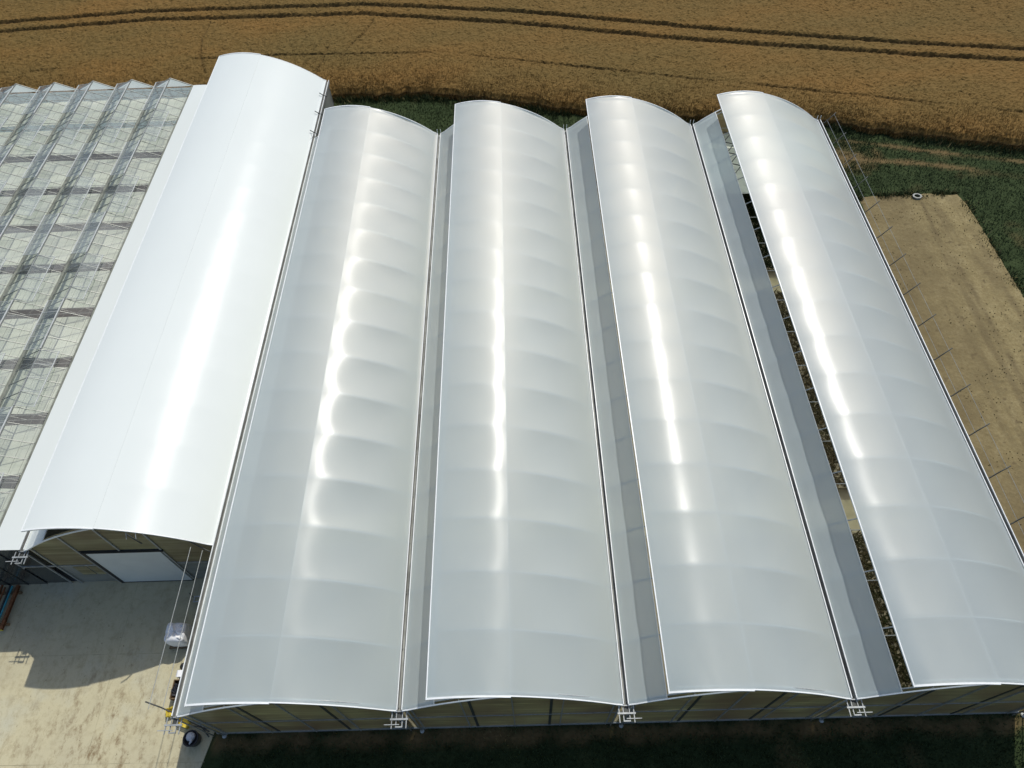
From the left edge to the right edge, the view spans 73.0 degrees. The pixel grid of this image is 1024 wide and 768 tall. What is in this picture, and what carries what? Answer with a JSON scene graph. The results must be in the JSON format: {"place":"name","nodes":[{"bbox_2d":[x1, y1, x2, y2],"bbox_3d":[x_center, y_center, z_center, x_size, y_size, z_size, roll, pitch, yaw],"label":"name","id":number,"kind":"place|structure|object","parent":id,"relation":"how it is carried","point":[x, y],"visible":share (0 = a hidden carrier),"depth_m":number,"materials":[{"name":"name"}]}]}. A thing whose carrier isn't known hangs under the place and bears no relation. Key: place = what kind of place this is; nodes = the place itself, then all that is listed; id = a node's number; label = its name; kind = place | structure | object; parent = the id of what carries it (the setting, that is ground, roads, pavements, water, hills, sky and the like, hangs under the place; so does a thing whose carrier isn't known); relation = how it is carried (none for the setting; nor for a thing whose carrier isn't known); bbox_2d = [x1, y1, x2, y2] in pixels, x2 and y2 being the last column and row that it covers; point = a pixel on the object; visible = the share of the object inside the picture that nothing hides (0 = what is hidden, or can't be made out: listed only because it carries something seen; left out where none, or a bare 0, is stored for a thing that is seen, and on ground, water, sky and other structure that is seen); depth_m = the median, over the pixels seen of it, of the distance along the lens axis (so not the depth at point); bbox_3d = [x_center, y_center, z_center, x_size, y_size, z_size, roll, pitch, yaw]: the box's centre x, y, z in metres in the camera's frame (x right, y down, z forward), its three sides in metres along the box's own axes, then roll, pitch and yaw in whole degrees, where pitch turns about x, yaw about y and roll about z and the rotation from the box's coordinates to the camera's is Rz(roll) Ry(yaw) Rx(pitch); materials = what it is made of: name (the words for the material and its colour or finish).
{"place":"outdoors","nodes":[
{"label":"outdoors","id":0,"kind":"place"},
{"bbox_2d":[0,578,214,767],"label":"concrete yard","id":1,"kind":"structure","parent":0,"point":[50,708],"depth_m":35.28,"materials":[{"name":"beige concrete"}]},
{"bbox_2d":[0,591,22,594],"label":"bearer","id":2,"kind":"object","parent":1,"relation":"on","point":[19,592],"visible":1,"depth_m":37.76,"materials":[{"name":"brown wood"}]},
{"bbox_2d":[0,762,187,765],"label":"slab joint","id":3,"kind":"object","parent":1,"relation":"on","point":[108,763],"visible":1,"depth_m":32.95,"materials":[{"name":"beige concrete"}]},
{"bbox_2d":[8,652,186,656],"bbox_3d":[-34.376,14.409,36.057,39.850,0.001,0.020,-2,55,1],"label":"slab joint","id":4,"kind":"object","parent":1,"relation":"on","point":[93,654],"depth_m":35.88,"materials":[{"name":"grey concrete"}]},
{"bbox_2d":[84,584,137,765],"bbox_3d":[-20.108,26.264,27.167,0.020,0.001,37.601,-2,55,0],"label":"slab joint","id":5,"kind":"object","parent":1,"relation":"on","point":[110,676],"visible":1,"depth_m":35.08,"materials":[{"name":"beige concrete"}]},
{"bbox_2d":[165,706,172,717],"bbox_3d":[-16.709,16.123,34.075,0.590,0.280,0.400,-16,56,-9],"label":"plastic crate","id":6,"kind":"object","parent":1,"relation":"on","point":[168,714],"visible":0.38,"depth_m":34.09,"materials":[{"name":"yellow plastic"}]},
{"bbox_2d":[169,679,179,700],"bbox_3d":[-16.504,15.248,34.464,0.832,0.629,0.931,-2,55,1],"label":"wooden box","id":7,"kind":"object","parent":1,"relation":"on","point":[174,689],"visible":0.4,"depth_m":34.31,"materials":[{"name":"brown wood"}]},
{"bbox_2d":[169,645,187,648],"bbox_3d":[-17.175,13.281,36.190,1.200,0.127,1.100,-2,55,1],"label":"pallet","id":8,"kind":"object","parent":1,"relation":"on","point":[171,647],"visible":0.17,"depth_m":35.85,"materials":[{"name":"brown wood"}]},
{"bbox_2d":[164,622,192,646],"bbox_3d":[-17.193,12.898,35.650,1.120,1.190,1.042,-2,55,1],"label":"bulk bag","id":9,"kind":"object","parent":8,"relation":"on","point":[174,634],"visible":0.88,"depth_m":35.31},
{"bbox_2d":[176,670,181,677],"bbox_3d":[-16.570,14.675,34.908,0.490,0.588,0.320,-2,55,1],"label":"white box","id":10,"kind":"object","parent":1,"relation":"on","point":[178,673],"visible":0.32,"depth_m":34.67,"materials":[{"name":"white plastic"}]},
{"bbox_2d":[178,717,190,728],"bbox_3d":[-16.000,16.525,33.766,0.590,0.280,0.400,15,57,12],"label":"plastic crate","id":11,"kind":"object","parent":1,"relation":"on","point":[185,725],"visible":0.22,"depth_m":33.81,"materials":[{"name":"yellow plastic"}]},
{"bbox_2d":[187,720,209,731],"bbox_3d":[-15.152,16.530,33.429,1.430,0.351,0.060,18,57,14],"label":"pipe","id":12,"kind":"object","parent":11,"relation":"on","point":[198,725],"visible":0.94,"depth_m":33.46,"materials":[{"name":"metal"}]},
{"bbox_2d":[182,730,200,746],"bbox_3d":[-15.291,17.011,33.127,0.740,0.720,0.740,-2,55,1],"label":"drum","id":13,"kind":"object","parent":1,"relation":"on","point":[191,738],"visible":1,"depth_m":32.95,"materials":[{"name":"black plastic"}]},
{"bbox_2d":[54,96,1023,767],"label":"grass verge","id":14,"kind":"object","parent":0,"point":[940,757],"depth_m":33.03,"materials":[{"name":"green plant"}]},
{"bbox_2d":[332,92,1023,157],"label":"edge weeds","id":15,"kind":"object","parent":14,"relation":"on","point":[350,99],"visible":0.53,"depth_m":62.08,"materials":[{"name":"green plant"}]},
{"bbox_2d":[856,187,1023,311],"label":"margin weeds","id":16,"kind":"object","parent":14,"relation":"on","point":[905,194],"visible":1,"depth_m":53.95,"materials":[{"name":"green plant"}]},
{"bbox_2d":[272,183,861,726],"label":"greenhouse floor","id":17,"kind":"structure","parent":0,"point":[844,493],"depth_m":40.09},
{"bbox_2d":[742,193,773,269],"bbox_3d":[17.683,-12.311,52.699,4.782,0.900,10.831,-2,55,1],"label":"plant bench","id":18,"kind":"object","parent":17,"relation":"on","point":[759,235],"visible":0.12,"depth_m":51.67,"materials":[{"name":"metal"}]},
{"bbox_2d":[774,289,846,487],"bbox_3d":[17.977,-0.122,44.047,4.777,0.900,15.820,-2,55,1],"label":"plant bench","id":19,"kind":"object","parent":17,"relation":"on","point":[818,415],"visible":0.13,"depth_m":43.16,"materials":[{"name":"plant"}]},
{"bbox_2d":[850,529,912,687],"bbox_3d":[18.190,11.628,35.710,4.758,0.900,8.872,-2,55,1],"label":"plant bench","id":20,"kind":"object","parent":17,"relation":"on","point":[892,641],"visible":0.13,"depth_m":35.38,"materials":[{"name":"plant"}]},
{"bbox_2d":[297,500,860,538],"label":"path","id":21,"kind":"structure","parent":0,"point":[854,526],"depth_m":39.20,"materials":[{"name":"beige concrete"}]},
{"bbox_2d":[610,277,781,299],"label":"path","id":22,"kind":"structure","parent":0,"point":[774,281],"depth_m":49.56,"materials":[{"name":"beige concrete"}]},
{"bbox_2d":[861,193,1023,553],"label":"soil plot","id":23,"kind":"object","parent":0,"point":[976,355],"visible":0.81,"depth_m":47.36,"materials":[{"name":"brown soil"}]},
{"bbox_2d":[912,193,921,199],"bbox_3d":[31.822,-14.722,54.356,0.687,0.200,0.573,-2,55,1],"label":"concrete ring","id":24,"kind":"object","parent":23,"relation":"on","point":[917,198],"visible":1,"depth_m":54.27,"materials":[{"name":"grey concrete"}]},
{"bbox_2d":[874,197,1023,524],"bbox_3d":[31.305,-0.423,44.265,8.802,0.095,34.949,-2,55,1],"label":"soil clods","id":25,"kind":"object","parent":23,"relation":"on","point":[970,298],"visible":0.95,"depth_m":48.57,"materials":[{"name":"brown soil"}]},
{"label":"ground","id":26,"kind":"structure","parent":0,"visible":0},
{"bbox_2d":[0,78,192,584],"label":"glasshouse","id":27,"kind":"structure","parent":26,"relation":"on","point":[74,189],"depth_m":49.62,"materials":[{"name":"glass"}]},
{"bbox_2d":[0,406,12,433],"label":"roof window","id":28,"kind":"structure","parent":27,"relation":"in","point":[4,422],"depth_m":37.58,"materials":[{"name":"silver glass"}]},
{"bbox_2d":[0,300,12,324],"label":"roof window","id":29,"kind":"structure","parent":27,"relation":"in","point":[12,300],"depth_m":42.21,"materials":[{"name":"silver glass"}]},
{"bbox_2d":[0,215,12,236],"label":"roof window","id":30,"kind":"structure","parent":27,"relation":"in","point":[8,215],"depth_m":46.86,"materials":[{"name":"silver glass"}]},
{"bbox_2d":[0,145,12,165],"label":"roof window","id":31,"kind":"structure","parent":27,"relation":"in","point":[8,145],"depth_m":51.51,"materials":[{"name":"silver glass"}]},
{"bbox_2d":[0,86,13,104],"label":"roof window","id":32,"kind":"structure","parent":27,"relation":"in","point":[11,86],"depth_m":56.14,"materials":[{"name":"silver glass"}]},
{"bbox_2d":[17,114,47,145],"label":"roof window","id":33,"kind":"structure","parent":27,"relation":"in","point":[37,114],"depth_m":53.34,"materials":[{"name":"silver glass"}]},
{"bbox_2d":[18,178,50,215],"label":"roof window","id":34,"kind":"structure","parent":27,"relation":"in","point":[40,178],"depth_m":48.62,"materials":[{"name":"silver glass"}]},
{"bbox_2d":[16,255,54,300],"bbox_3d":[-30.377,-6.791,44.019,1.053,0.253,3.900,-2,55,1],"label":"roof window","id":35,"kind":"structure","parent":27,"relation":"in","point":[41,255],"depth_m":44.02,"materials":[{"name":"silver glass"}]},
{"bbox_2d":[21,85,51,114],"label":"roof window","id":36,"kind":"structure","parent":27,"relation":"in","point":[47,85],"depth_m":55.60,"materials":[{"name":"silver glass"}]},
{"bbox_2d":[17,350,59,406],"bbox_3d":[-27.025,-0.370,39.353,1.053,0.253,3.900,-2,55,1],"label":"roof window","id":37,"kind":"structure","parent":27,"relation":"in","point":[43,350],"depth_m":39.34,"materials":[{"name":"silver glass"}]},
{"bbox_2d":[22,143,55,178],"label":"roof window","id":38,"kind":"structure","parent":27,"relation":"in","point":[53,143],"depth_m":50.95,"materials":[{"name":"silver glass"}]},
{"bbox_2d":[23,213,59,254],"bbox_3d":[-31.497,-10.055,46.296,1.097,0.160,3.900,-2,55,1],"label":"roof window","id":39,"kind":"structure","parent":27,"relation":"in","point":[58,213],"depth_m":46.26,"materials":[{"name":"silver glass"}]},
{"bbox_2d":[23,298,63,349],"bbox_3d":[-28.145,-3.634,41.629,1.097,0.160,3.900,-2,55,1],"label":"roof window","id":40,"kind":"structure","parent":27,"relation":"in","point":[63,298],"depth_m":41.56,"materials":[{"name":"silver glass"}]},
{"bbox_2d":[56,112,88,144],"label":"roof window","id":41,"kind":"structure","parent":27,"relation":"in","point":[74,112],"depth_m":53.31,"materials":[{"name":"silver glass"}]},
{"bbox_2d":[62,83,90,112],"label":"roof window","id":42,"kind":"structure","parent":27,"relation":"in","point":[89,83],"depth_m":55.56,"materials":[{"name":"silver glass"}]},
{"bbox_2d":[60,176,94,214],"bbox_3d":[-30.531,-13.313,48.649,1.053,0.253,3.900,-2,55,1],"label":"roof window","id":43,"kind":"structure","parent":27,"relation":"in","point":[80,176],"depth_m":48.64,"materials":[{"name":"silver glass"}]},
{"bbox_2d":[66,141,97,176],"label":"roof window","id":44,"kind":"structure","parent":27,"relation":"in","point":[97,141],"depth_m":50.93,"materials":[{"name":"silver glass"}]},
{"bbox_2d":[65,253,103,299],"bbox_3d":[-27.179,-6.892,43.983,1.053,0.253,3.900,-2,55,1],"label":"roof window","id":45,"kind":"structure","parent":27,"relation":"in","point":[86,253],"depth_m":43.99,"materials":[{"name":"silver glass"}]},
{"bbox_2d":[71,211,105,253],"bbox_3d":[-28.299,-10.156,46.259,1.097,0.160,3.900,-2,55,1],"label":"roof window","id":46,"kind":"structure","parent":27,"relation":"in","point":[105,211],"depth_m":46.21,"materials":[{"name":"silver glass"}]},
{"bbox_2d":[101,111,128,142],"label":"roof window","id":47,"kind":"structure","parent":27,"relation":"in","point":[118,111],"depth_m":53.27,"materials":[{"name":"silver glass"}]},
{"bbox_2d":[102,82,129,111],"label":"roof window","id":48,"kind":"structure","parent":27,"relation":"in","point":[125,82],"depth_m":55.55,"materials":[{"name":"silver glass"}]},
{"bbox_2d":[106,174,139,212],"bbox_3d":[-27.333,-13.415,48.612,1.053,0.253,3.900,-2,55,1],"label":"roof window","id":49,"kind":"structure","parent":27,"relation":"in","point":[123,174],"depth_m":48.57,"materials":[{"name":"silver glass"}]},
{"bbox_2d":[110,140,139,174],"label":"roof window","id":50,"kind":"structure","parent":27,"relation":"in","point":[138,140],"depth_m":50.89,"materials":[{"name":"silver glass"}]},
{"bbox_2d":[140,109,168,141],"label":"roof window","id":51,"kind":"structure","parent":27,"relation":"in","point":[155,109],"depth_m":53.21,"materials":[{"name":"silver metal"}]},
{"bbox_2d":[142,80,168,109],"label":"roof window","id":52,"kind":"structure","parent":27,"relation":"in","point":[168,80],"depth_m":55.48,"materials":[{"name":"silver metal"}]},
{"bbox_2d":[0,52,333,582],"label":"white greenhouse","id":53,"kind":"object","parent":26,"relation":"on","point":[125,476],"visible":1,"depth_m":38.94,"materials":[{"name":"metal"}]},
{"bbox_2d":[80,549,194,582],"bbox_3d":[-19.467,9.610,36.324,4.130,4.280,0.110,-2,55,1],"label":"door","id":54,"kind":"structure","parent":53,"relation":"in","point":[152,565],"depth_m":36.12,"materials":[{"name":"grey metal"}]},
{"bbox_2d":[0,0,1023,149],"bbox_3d":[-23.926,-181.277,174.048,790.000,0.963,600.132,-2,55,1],"label":"wheat crop","id":55,"kind":"object","parent":26,"relation":"on","point":[969,38],"visible":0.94,"depth_m":67.64,"materials":[{"name":"plant"}]},
{"bbox_2d":[0,3,1023,150],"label":"wheat ears","id":56,"kind":"object","parent":55,"relation":"on","point":[899,135],"visible":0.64,"depth_m":62.82,"materials":[{"name":"plant"}]},
{"bbox_2d":[145,91,1023,738],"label":"poly greenhouse","id":57,"kind":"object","parent":26,"relation":"on","point":[435,469],"visible":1,"depth_m":34.27,"materials":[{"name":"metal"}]},
{"bbox_3d":[-27.563,12.823,36.840,1.550,0.188,0.120,-2,55,1],"label":"bearer","id":58,"kind":"object","parent":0,"visible":0},
{"bbox_2d":[0,585,11,612],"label":"steel beam","id":59,"kind":"structure","parent":58,"relation":"on","point":[4,600],"depth_m":37.48,"materials":[{"name":"blue metal"}]},
{"bbox_2d":[0,586,12,618],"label":"steel pipe","id":60,"kind":"object","parent":59,"relation":"on","point":[5,603],"visible":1,"depth_m":37.27,"materials":[{"name":"blue metal"}]},
{"bbox_2d":[0,585,20,630],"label":"steel beam","id":61,"kind":"structure","parent":58,"relation":"on","point":[9,607],"depth_m":37.11,"materials":[{"name":"brown metal"}]}
]}

